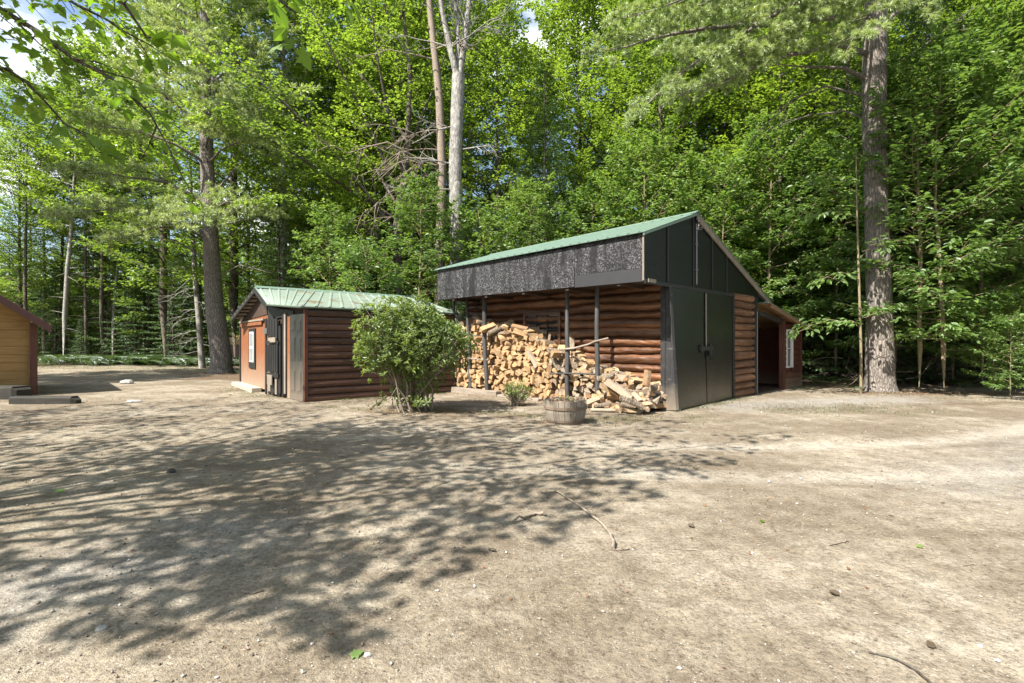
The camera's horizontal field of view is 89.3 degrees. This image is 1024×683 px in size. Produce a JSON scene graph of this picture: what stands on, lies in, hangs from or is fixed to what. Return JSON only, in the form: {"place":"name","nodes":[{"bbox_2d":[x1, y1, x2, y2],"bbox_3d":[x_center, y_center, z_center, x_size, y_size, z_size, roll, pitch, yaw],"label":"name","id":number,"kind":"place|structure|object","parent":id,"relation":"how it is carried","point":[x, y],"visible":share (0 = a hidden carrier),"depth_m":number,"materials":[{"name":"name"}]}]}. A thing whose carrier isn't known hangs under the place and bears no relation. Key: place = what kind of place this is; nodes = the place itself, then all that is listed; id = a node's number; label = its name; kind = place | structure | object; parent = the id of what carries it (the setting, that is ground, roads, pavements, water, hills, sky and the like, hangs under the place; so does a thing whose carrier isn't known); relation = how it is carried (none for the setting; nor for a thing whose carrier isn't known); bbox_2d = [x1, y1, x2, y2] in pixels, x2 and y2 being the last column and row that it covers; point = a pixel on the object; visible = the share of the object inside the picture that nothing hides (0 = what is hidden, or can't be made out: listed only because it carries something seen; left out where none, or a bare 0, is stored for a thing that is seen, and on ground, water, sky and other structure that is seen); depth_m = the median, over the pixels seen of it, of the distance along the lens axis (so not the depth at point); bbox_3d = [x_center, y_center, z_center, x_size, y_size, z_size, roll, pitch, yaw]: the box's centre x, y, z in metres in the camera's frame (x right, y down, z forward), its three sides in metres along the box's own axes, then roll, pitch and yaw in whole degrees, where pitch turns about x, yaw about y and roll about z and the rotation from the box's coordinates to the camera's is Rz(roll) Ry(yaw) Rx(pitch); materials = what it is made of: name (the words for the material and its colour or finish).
{"place":"outdoors","nodes":[
{"label":"outdoors","id":0,"kind":"place"},
{"bbox_2d":[0,0,955,341],"label":"sky","id":1,"kind":"structure","parent":0,"point":[19,62],"materials":[{"name":"white"}]},
{"bbox_2d":[0,343,1023,682],"bbox_3d":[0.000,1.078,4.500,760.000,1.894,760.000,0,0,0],"label":"ground","id":2,"kind":"structure","parent":0,"point":[712,615],"depth_m":3.69,"materials":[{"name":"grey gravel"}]},
{"bbox_2d":[0,385,31,399],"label":"stone block","id":3,"kind":"structure","parent":2,"relation":"on","point":[7,392],"depth_m":12.55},
{"bbox_2d":[0,295,51,394],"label":"pine board hut","id":4,"kind":"object","parent":2,"relation":"on","point":[18,342],"visible":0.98,"depth_m":13.48,"materials":[{"name":"yellow wood"}]},
{"bbox_2d":[0,108,74,311],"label":"maple tree","id":5,"kind":"object","parent":2,"relation":"on","point":[19,264],"visible":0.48,"depth_m":36.72,"materials":[{"name":"green plant"}]},
{"bbox_2d":[0,71,82,320],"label":"slender tree","id":6,"kind":"object","parent":2,"relation":"on","point":[3,85],"visible":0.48,"depth_m":35.13,"materials":[{"name":"green plant"}]},
{"bbox_2d":[9,396,80,403],"bbox_3d":[-10.583,1.340,11.770,1.450,0.200,0.240,0,0,-2],"label":"landscape timber","id":7,"kind":"object","parent":2,"relation":"on","point":[44,399],"visible":0.74,"depth_m":11.66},
{"bbox_2d":[2,162,93,353],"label":"hemlock tree","id":8,"kind":"object","parent":2,"relation":"on","point":[44,274],"visible":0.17,"depth_m":40.88,"materials":[{"name":"green plant"}]},
{"bbox_2d":[0,136,115,353],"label":"maple tree","id":9,"kind":"object","parent":2,"relation":"on","point":[62,252],"visible":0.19,"depth_m":38.03,"materials":[{"name":"green plant"}]},
{"bbox_2d":[32,260,91,355],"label":"fir tree","id":10,"kind":"object","parent":2,"relation":"on","point":[55,342],"visible":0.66,"depth_m":37.88,"materials":[{"name":"green plant"}]},
{"bbox_2d":[0,19,132,355],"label":"birch tree","id":11,"kind":"object","parent":2,"relation":"on","point":[49,202],"visible":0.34,"depth_m":33.90,"materials":[{"name":"green plant"}]},
{"bbox_2d":[19,79,138,351],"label":"slender tree","id":12,"kind":"object","parent":2,"relation":"on","point":[85,316],"visible":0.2,"depth_m":36.47,"materials":[{"name":"green plant"}]},
{"bbox_2d":[49,125,151,349],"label":"maple tree","id":13,"kind":"object","parent":2,"relation":"on","point":[81,281],"visible":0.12,"depth_m":38.66,"materials":[{"name":"green plant"}]},
{"bbox_2d":[67,234,141,353],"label":"beech sapling","id":14,"kind":"object","parent":2,"relation":"on","point":[93,295],"visible":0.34,"depth_m":38.23,"materials":[{"name":"green plant"}]},
{"bbox_2d":[34,32,174,353],"bbox_3d":[-28.420,-9.659,36.029,8.142,22.023,7.310,0,0,12],"label":"slender tree","id":15,"kind":"object","parent":2,"relation":"on","point":[102,295],"visible":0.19,"depth_m":34.94,"materials":[{"name":"green plant"}]},
{"bbox_2d":[68,106,159,353],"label":"tree","id":16,"kind":"object","parent":2,"relation":"on","point":[115,306],"visible":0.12,"depth_m":37.93,"materials":[{"name":"green plant"}]},
{"bbox_2d":[70,173,158,354],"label":"hemlock tree","id":17,"kind":"object","parent":2,"relation":"on","point":[123,347],"visible":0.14,"depth_m":39.82,"materials":[{"name":"green plant"}]},
{"bbox_2d":[92,244,162,355],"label":"fir tree","id":18,"kind":"object","parent":2,"relation":"on","point":[134,337],"visible":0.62,"depth_m":36.34,"materials":[{"name":"green plant"}]},
{"bbox_2d":[77,130,196,353],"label":"maple tree","id":19,"kind":"object","parent":2,"relation":"on","point":[143,251],"visible":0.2,"depth_m":36.60,"materials":[{"name":"green plant"}]},
{"bbox_2d":[38,354,238,365],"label":"ferns","id":20,"kind":"object","parent":2,"relation":"on","point":[96,359],"visible":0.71,"depth_m":29.44,"materials":[{"name":"green plant"}]},
{"bbox_2d":[88,94,199,352],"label":"slender tree","id":21,"kind":"object","parent":2,"relation":"on","point":[149,261],"visible":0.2,"depth_m":36.89,"materials":[{"name":"green plant"}]},
{"bbox_2d":[60,0,254,356],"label":"maple tree","id":22,"kind":"object","parent":2,"relation":"on","point":[164,280],"visible":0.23,"depth_m":29.44,"materials":[{"name":"green plant"}]},
{"bbox_2d":[126,152,203,354],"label":"hemlock tree","id":23,"kind":"object","parent":2,"relation":"on","point":[168,316],"visible":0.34,"depth_m":36.83,"materials":[{"name":"green plant"}]},
{"bbox_2d":[137,248,209,355],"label":"fir tree","id":24,"kind":"object","parent":2,"relation":"on","point":[172,344],"visible":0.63,"depth_m":35.39,"materials":[{"name":"green plant"}]},
{"bbox_2d":[25,0,322,373],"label":"white pine","id":25,"kind":"object","parent":2,"relation":"on","point":[210,214],"visible":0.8,"depth_m":21.15,"materials":[{"name":"green plant"}]},
{"bbox_2d":[150,217,209,354],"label":"fir tree","id":26,"kind":"object","parent":2,"relation":"on","point":[185,335],"visible":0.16,"depth_m":40.94,"materials":[{"name":"green plant"}]},
{"bbox_2d":[0,0,360,214],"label":"maple tree","id":27,"kind":"object","parent":2,"relation":"on","point":[36,114],"visible":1,"depth_m":4.83,"materials":[{"name":"green plant"}]},
{"bbox_2d":[157,150,235,367],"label":"dead tree","id":28,"kind":"object","parent":2,"relation":"on","point":[200,341],"visible":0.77,"depth_m":26.76,"materials":[{"name":"grey wood"}]},
{"bbox_2d":[103,0,337,361],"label":"maple tree","id":29,"kind":"object","parent":2,"relation":"on","point":[233,280],"visible":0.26,"depth_m":25.68,"materials":[{"name":"green plant"}]},
{"bbox_2d":[181,91,303,338],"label":"maple tree","id":30,"kind":"object","parent":2,"relation":"on","point":[248,282],"visible":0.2,"depth_m":28.12,"materials":[{"name":"green plant"}]},
{"bbox_2d":[195,77,329,296],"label":"maple tree","id":31,"kind":"object","parent":2,"relation":"on","point":[243,275],"visible":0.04,"depth_m":41.87,"materials":[{"name":"green plant"}]},
{"bbox_2d":[226,193,309,372],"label":"fir tree","id":32,"kind":"object","parent":2,"relation":"on","point":[277,262],"visible":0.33,"depth_m":23.79,"materials":[{"name":"green plant"}]},
{"bbox_2d":[192,0,375,292],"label":"maple tree","id":33,"kind":"object","parent":2,"relation":"on","point":[319,73],"visible":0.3,"depth_m":24.68,"materials":[{"name":"green plant"}]},
{"bbox_2d":[242,41,379,291],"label":"maple tree","id":34,"kind":"object","parent":2,"relation":"on","point":[320,95],"visible":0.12,"depth_m":26.87,"materials":[{"name":"green plant"}]},
{"bbox_2d":[145,0,479,294],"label":"maple tree","id":35,"kind":"object","parent":2,"relation":"on","point":[328,170],"visible":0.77,"depth_m":20.65,"materials":[{"name":"green plant"}]},
{"bbox_2d":[287,201,377,291],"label":"beech sapling","id":36,"kind":"object","parent":2,"relation":"on","point":[344,224],"visible":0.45,"depth_m":19.12,"materials":[{"name":"green plant"}]},
{"bbox_2d":[230,285,458,401],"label":"shed","id":37,"kind":"structure","parent":2,"relation":"on","point":[296,344],"depth_m":12.76,"materials":[{"name":"brown wood"}]},
{"bbox_2d":[290,313,302,400],"bbox_3d":[-5.064,0.365,12.190,0.057,2.030,0.810,0,0,-43],"label":"door","id":38,"kind":"structure","parent":37,"relation":"in","point":[296,320],"depth_m":12.17,"materials":[{"name":"grey wood"}]},
{"bbox_2d":[281,33,433,295],"bbox_3d":[-7.812,-6.799,25.762,7.483,16.362,6.955,0,0,13],"label":"maple tree","id":39,"kind":"object","parent":2,"relation":"on","point":[339,87],"visible":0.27,"depth_m":24.79,"materials":[{"name":"green plant"}]},
{"bbox_2d":[314,225,419,293],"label":"beech sapling","id":40,"kind":"object","parent":2,"relation":"on","point":[353,253],"visible":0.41,"depth_m":16.99,"materials":[{"name":"green plant"}]},
{"bbox_2d":[297,20,448,293],"bbox_3d":[-7.896,-8.557,30.920,9.080,19.854,8.439,0,0,-6],"label":"maple tree","id":41,"kind":"object","parent":2,"relation":"on","point":[384,236],"visible":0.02,"depth_m":29.47,"materials":[{"name":"green plant"}]},
{"bbox_2d":[269,0,488,302],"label":"maple tree","id":42,"kind":"object","parent":2,"relation":"on","point":[421,12],"visible":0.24,"depth_m":25.15,"materials":[{"name":"green plant"}]},
{"bbox_2d":[287,0,484,270],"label":"maple tree","id":43,"kind":"object","parent":2,"relation":"on","point":[399,117],"visible":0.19,"depth_m":26.29,"materials":[{"name":"green plant"}]},
{"bbox_2d":[311,0,489,304],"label":"dead tree","id":44,"kind":"object","parent":2,"relation":"on","point":[440,147],"visible":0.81,"depth_m":21.02,"materials":[{"name":"wood"}]},
{"bbox_2d":[350,290,480,413],"bbox_3d":[-1.983,0.203,10.317,2.624,2.479,2.080,0,0,11],"label":"rhododendron bush","id":45,"kind":"object","parent":2,"relation":"on","point":[405,348],"visible":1,"depth_m":9.96,"materials":[{"name":"green plant"}]},
{"bbox_2d":[379,109,467,315],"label":"fir tree","id":46,"kind":"object","parent":2,"relation":"on","point":[429,172],"visible":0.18,"depth_m":25.31,"materials":[{"name":"green plant"}]},
{"bbox_2d":[376,162,474,321],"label":"beech sapling","id":47,"kind":"object","parent":2,"relation":"on","point":[421,192],"visible":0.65,"depth_m":18.87,"materials":[{"name":"green plant"}]},
{"bbox_2d":[378,0,527,371],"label":"dead tree","id":48,"kind":"object","parent":2,"relation":"on","point":[457,62],"visible":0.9,"depth_m":20.28,"materials":[{"name":"grey wood"}]},
{"bbox_2d":[367,0,556,257],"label":"maple tree","id":49,"kind":"object","parent":2,"relation":"on","point":[470,140],"visible":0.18,"depth_m":28.63,"materials":[{"name":"green plant"}]},
{"bbox_2d":[411,6,523,266],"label":"maple tree","id":50,"kind":"object","parent":2,"relation":"on","point":[480,152],"visible":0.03,"depth_m":36.57,"materials":[{"name":"green plant"}]},
{"bbox_2d":[0,226,939,355],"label":"distant woods","id":51,"kind":"object","parent":2,"relation":"on","point":[94,342],"depth_m":50.55,"materials":[{"name":"green plant"}]},
{"bbox_2d":[431,191,521,314],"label":"beech sapling","id":52,"kind":"object","parent":2,"relation":"on","point":[471,218],"visible":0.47,"depth_m":19.62,"materials":[{"name":"green plant"}]},
{"bbox_2d":[423,0,592,307],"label":"maple tree","id":53,"kind":"object","parent":2,"relation":"on","point":[511,63],"visible":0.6,"depth_m":24.69,"materials":[{"name":"green plant"}]},
{"bbox_2d":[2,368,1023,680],"bbox_3d":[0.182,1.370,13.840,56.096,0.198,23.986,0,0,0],"label":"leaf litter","id":54,"kind":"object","parent":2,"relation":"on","point":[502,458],"visible":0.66,"depth_m":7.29,"materials":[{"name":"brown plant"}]},
{"bbox_2d":[502,380,534,406],"bbox_3d":[0.152,1.143,11.216,0.747,0.638,0.721,0,0,3],"label":"bush","id":55,"kind":"object","parent":2,"relation":"on","point":[514,395],"visible":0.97,"depth_m":11.16,"materials":[{"name":"green plant"}]},
{"bbox_2d":[481,172,570,259],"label":"beech sapling","id":56,"kind":"object","parent":2,"relation":"on","point":[535,196],"visible":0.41,"depth_m":20.49,"materials":[{"name":"green plant"}]},
{"bbox_2d":[503,61,576,246],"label":"fir tree","id":57,"kind":"object","parent":2,"relation":"on","point":[544,139],"visible":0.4,"depth_m":23.49,"materials":[{"name":"green plant"}]},
{"bbox_2d":[486,37,603,243],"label":"maple tree","id":58,"kind":"object","parent":2,"relation":"on","point":[544,46],"visible":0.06,"depth_m":38.10,"materials":[{"name":"green plant"}]},
{"bbox_2d":[454,319,643,399],"bbox_3d":[0.609,0.430,12.785,6.118,2.102,0.851,0,0,45],"label":"stacked firewood","id":59,"kind":"object","parent":2,"relation":"on","point":[509,360],"visible":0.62,"depth_m":13.11,"materials":[{"name":"beige wood"}]},
{"bbox_2d":[544,393,586,425],"bbox_3d":[0.945,1.139,8.953,0.747,0.536,0.868,0,0,25],"label":"barrel planter","id":60,"kind":"object","parent":2,"relation":"on","point":[567,411],"visible":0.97,"depth_m":8.62,"materials":[{"name":"grey wood"}]},
{"bbox_2d":[504,0,656,241],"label":"maple tree","id":61,"kind":"object","parent":2,"relation":"on","point":[548,28],"visible":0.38,"depth_m":26.27,"materials":[{"name":"green plant"}]},
{"bbox_2d":[545,170,650,239],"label":"beech sapling","id":62,"kind":"object","parent":2,"relation":"on","point":[581,198],"visible":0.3,"depth_m":20.02,"materials":[{"name":"green plant"}]},
{"bbox_2d":[433,210,771,410],"bbox_3d":[2.596,-0.695,14.396,6.824,4.301,6.751,0,0,-45],"label":"woodshed","id":63,"kind":"object","parent":2,"relation":"on","point":[670,303],"visible":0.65,"depth_m":11.54,"materials":[{"name":"black paint"}]},
{"bbox_2d":[523,311,561,345],"bbox_3d":[0.740,-0.290,12.859,0.064,0.860,1.220,0,0,-45],"label":"window","id":64,"kind":"structure","parent":63,"relation":"in","point":[558,329],"depth_m":12.69,"materials":[{"name":"black paint"}]},
{"bbox_2d":[672,288,713,409],"bbox_3d":[3.924,0.135,11.124,1.840,2.470,0.216,0,0,-45],"label":"door","id":65,"kind":"structure","parent":63,"relation":"in","point":[688,305],"depth_m":11.00,"materials":[{"name":"paint"}]},
{"bbox_2d":[704,292,732,402],"bbox_3d":[4.872,0.135,12.117,0.152,2.470,1.535,0,0,45],"label":"door","id":66,"kind":"structure","parent":63,"relation":"in","point":[718,361],"depth_m":12.09,"materials":[{"name":"paint"}]},
{"bbox_2d":[579,101,639,231],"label":"fir tree","id":67,"kind":"object","parent":2,"relation":"on","point":[600,160],"visible":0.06,"depth_m":25.94,"materials":[{"name":"green plant"}]},
{"bbox_2d":[517,0,706,239],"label":"maple tree","id":68,"kind":"object","parent":2,"relation":"on","point":[574,104],"visible":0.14,"depth_m":26.82,"materials":[{"name":"green plant"}]},
{"bbox_2d":[205,385,1023,431],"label":"grass","id":69,"kind":"structure","parent":2,"relation":"on","point":[703,407],"depth_m":10.76,"materials":[{"name":"green plant"}]},
{"bbox_2d":[587,115,720,235],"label":"beech sapling","id":70,"kind":"object","parent":2,"relation":"on","point":[639,150],"visible":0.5,"depth_m":19.36,"materials":[{"name":"green plant"}]},
{"bbox_2d":[576,0,751,263],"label":"maple tree","id":71,"kind":"object","parent":2,"relation":"on","point":[599,115],"visible":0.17,"depth_m":21.87,"materials":[{"name":"green plant"}]},
{"bbox_2d":[601,3,827,277],"bbox_3d":[10.105,-12.246,26.684,11.592,27.270,12.471,0,0,-11],"label":"maple tree","id":72,"kind":"object","parent":2,"relation":"on","point":[701,121],"visible":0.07,"depth_m":24.86,"materials":[{"name":"green plant"}]},
{"bbox_2d":[657,137,795,311],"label":"beech sapling","id":73,"kind":"object","parent":2,"relation":"on","point":[720,167],"visible":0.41,"depth_m":18.21,"materials":[{"name":"green plant"}]},
{"bbox_2d":[647,0,813,286],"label":"maple tree","id":74,"kind":"object","parent":2,"relation":"on","point":[719,132],"visible":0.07,"depth_m":22.89,"materials":[{"name":"green plant"}]},
{"bbox_2d":[694,0,861,310],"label":"maple tree","id":75,"kind":"object","parent":2,"relation":"on","point":[778,83],"visible":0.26,"depth_m":20.14,"materials":[{"name":"green plant"}]},
{"bbox_2d":[580,0,977,392],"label":"white pine","id":76,"kind":"object","parent":2,"relation":"on","point":[880,362],"visible":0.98,"depth_m":12.17,"materials":[{"name":"green plant"}]},
{"bbox_2d":[705,89,859,323],"bbox_3d":[9.666,-3.525,18.565,4.943,9.847,4.923,0,0,4],"label":"beech sapling","id":77,"kind":"object","parent":2,"relation":"on","point":[771,141],"visible":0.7,"depth_m":18.02,"materials":[{"name":"green plant"}]},
{"bbox_2d":[757,301,808,392],"bbox_3d":[6.729,0.162,16.240,3.650,2.476,3.764,0,0,45],"label":"lean to shed","id":78,"kind":"object","parent":2,"relation":"on","point":[779,359],"visible":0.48,"depth_m":15.89,"materials":[{"name":"red wood"}]},
{"bbox_2d":[754,129,864,373],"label":"beech sapling","id":79,"kind":"object","parent":2,"relation":"on","point":[786,272],"visible":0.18,"depth_m":19.95,"materials":[{"name":"green plant"}]},
{"bbox_2d":[756,131,864,379],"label":"fir tree","id":80,"kind":"object","parent":2,"relation":"on","point":[797,254],"visible":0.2,"depth_m":20.06,"materials":[{"name":"green plant"}]},
{"bbox_2d":[706,6,917,346],"bbox_3d":[16.201,-11.799,27.610,12.056,26.361,11.205,0,0,-26],"label":"maple tree","id":81,"kind":"object","parent":2,"relation":"on","point":[815,112],"depth_m":25.87,"materials":[{"name":"green plant"}]},
{"bbox_2d":[768,141,908,372],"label":"beech sapling","id":82,"kind":"object","parent":2,"relation":"on","point":[837,343],"visible":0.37,"depth_m":18.02,"materials":[{"name":"green plant"}]},
{"bbox_2d":[772,0,915,375],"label":"hemlock tree","id":83,"kind":"object","parent":2,"relation":"on","point":[848,86],"visible":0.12,"depth_m":20.32,"materials":[{"name":"green plant"}]},
{"bbox_2d":[787,153,920,393],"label":"beech sapling","id":84,"kind":"object","parent":2,"relation":"on","point":[841,275],"visible":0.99,"depth_m":13.54,"materials":[{"name":"green plant"}]},
{"bbox_2d":[803,128,988,380],"bbox_3d":[12.826,-2.908,18.564,4.732,9.733,5.097,0,0,-18],"label":"fir tree","id":85,"kind":"object","parent":2,"relation":"on","point":[855,367],"visible":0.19,"depth_m":18.29,"materials":[{"name":"green plant"}]},
{"bbox_2d":[793,0,1011,327],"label":"maple tree","id":86,"kind":"object","parent":2,"relation":"on","point":[891,32],"visible":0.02,"depth_m":23.14,"materials":[{"name":"green plant"}]},
{"bbox_2d":[806,99,1000,360],"bbox_3d":[12.602,-3.512,17.302,5.197,9.834,5.446,0,0,-10],"label":"beech sapling","id":87,"kind":"object","parent":2,"relation":"on","point":[845,313],"visible":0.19,"depth_m":16.79,"materials":[{"name":"green plant"}]},
{"bbox_2d":[802,340,1023,388],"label":"brushwood","id":88,"kind":"object","parent":2,"relation":"on","point":[851,373],"visible":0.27,"depth_m":16.74,"materials":[{"name":"green plant"}]},
{"bbox_2d":[804,375,1023,390],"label":"forest undergrowth","id":89,"kind":"object","parent":2,"relation":"on","point":[956,382],"visible":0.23,"depth_m":16.59,"materials":[{"name":"green plant"}]},
{"bbox_2d":[805,18,1023,385],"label":"beech sapling","id":90,"kind":"object","parent":2,"relation":"on","point":[917,79],"visible":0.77,"depth_m":13.61,"materials":[{"name":"green plant"}]},
{"bbox_2d":[825,26,1023,386],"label":"beech sapling","id":91,"kind":"object","parent":2,"relation":"on","point":[1003,93],"visible":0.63,"depth_m":13.63,"materials":[{"name":"green plant"}]},
{"bbox_2d":[842,0,1019,377],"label":"hemlock tree","id":92,"kind":"object","parent":2,"relation":"on","point":[908,27],"visible":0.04,"depth_m":18.88,"materials":[{"name":"green plant"}]},
{"bbox_2d":[840,128,1023,383],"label":"fir tree","id":93,"kind":"object","parent":2,"relation":"on","point":[936,367],"visible":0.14,"depth_m":17.39,"materials":[{"name":"green plant"}]},
{"bbox_2d":[841,0,1023,366],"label":"maple tree","id":94,"kind":"object","parent":2,"relation":"on","point":[915,31],"visible":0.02,"depth_m":21.66,"materials":[{"name":"green plant"}]},
{"bbox_2d":[850,51,1023,384],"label":"beech sapling","id":95,"kind":"object","parent":2,"relation":"on","point":[953,341],"visible":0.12,"depth_m":16.10,"materials":[{"name":"green plant"}]},
{"bbox_2d":[892,0,1023,389],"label":"beech sapling","id":96,"kind":"object","parent":2,"relation":"on","point":[1003,22],"visible":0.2,"depth_m":14.57,"materials":[{"name":"green plant"}]},
{"bbox_2d":[897,18,1023,381],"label":"fir tree","id":97,"kind":"object","parent":2,"relation":"on","point":[1000,270],"visible":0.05,"depth_m":18.06,"materials":[{"name":"green plant"}]},
{"bbox_2d":[910,6,1023,339],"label":"beech sapling","id":98,"kind":"object","parent":2,"relation":"on","point":[1009,65],"visible":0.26,"depth_m":14.64,"materials":[{"name":"green plant"}]},
{"bbox_2d":[921,0,1023,283],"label":"maple tree","id":99,"kind":"object","parent":2,"relation":"on","point":[966,5],"visible":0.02,"depth_m":20.14,"materials":[{"name":"green plant"}]},
{"bbox_2d":[945,108,1023,384],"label":"fir tree","id":100,"kind":"object","parent":2,"relation":"on","point":[1020,266],"visible":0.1,"depth_m":16.85,"materials":[{"name":"green plant"}]},
{"bbox_2d":[951,306,1023,394],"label":"beech sapling","id":101,"kind":"object","parent":2,"relation":"on","point":[1002,382],"visible":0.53,"depth_m":13.52,"materials":[{"name":"green plant"}]},
{"bbox_2d":[966,310,1023,395],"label":"beech sapling","id":102,"kind":"object","parent":2,"relation":"on","point":[1000,353],"visible":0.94,"depth_m":12.73,"materials":[{"name":"green plant"}]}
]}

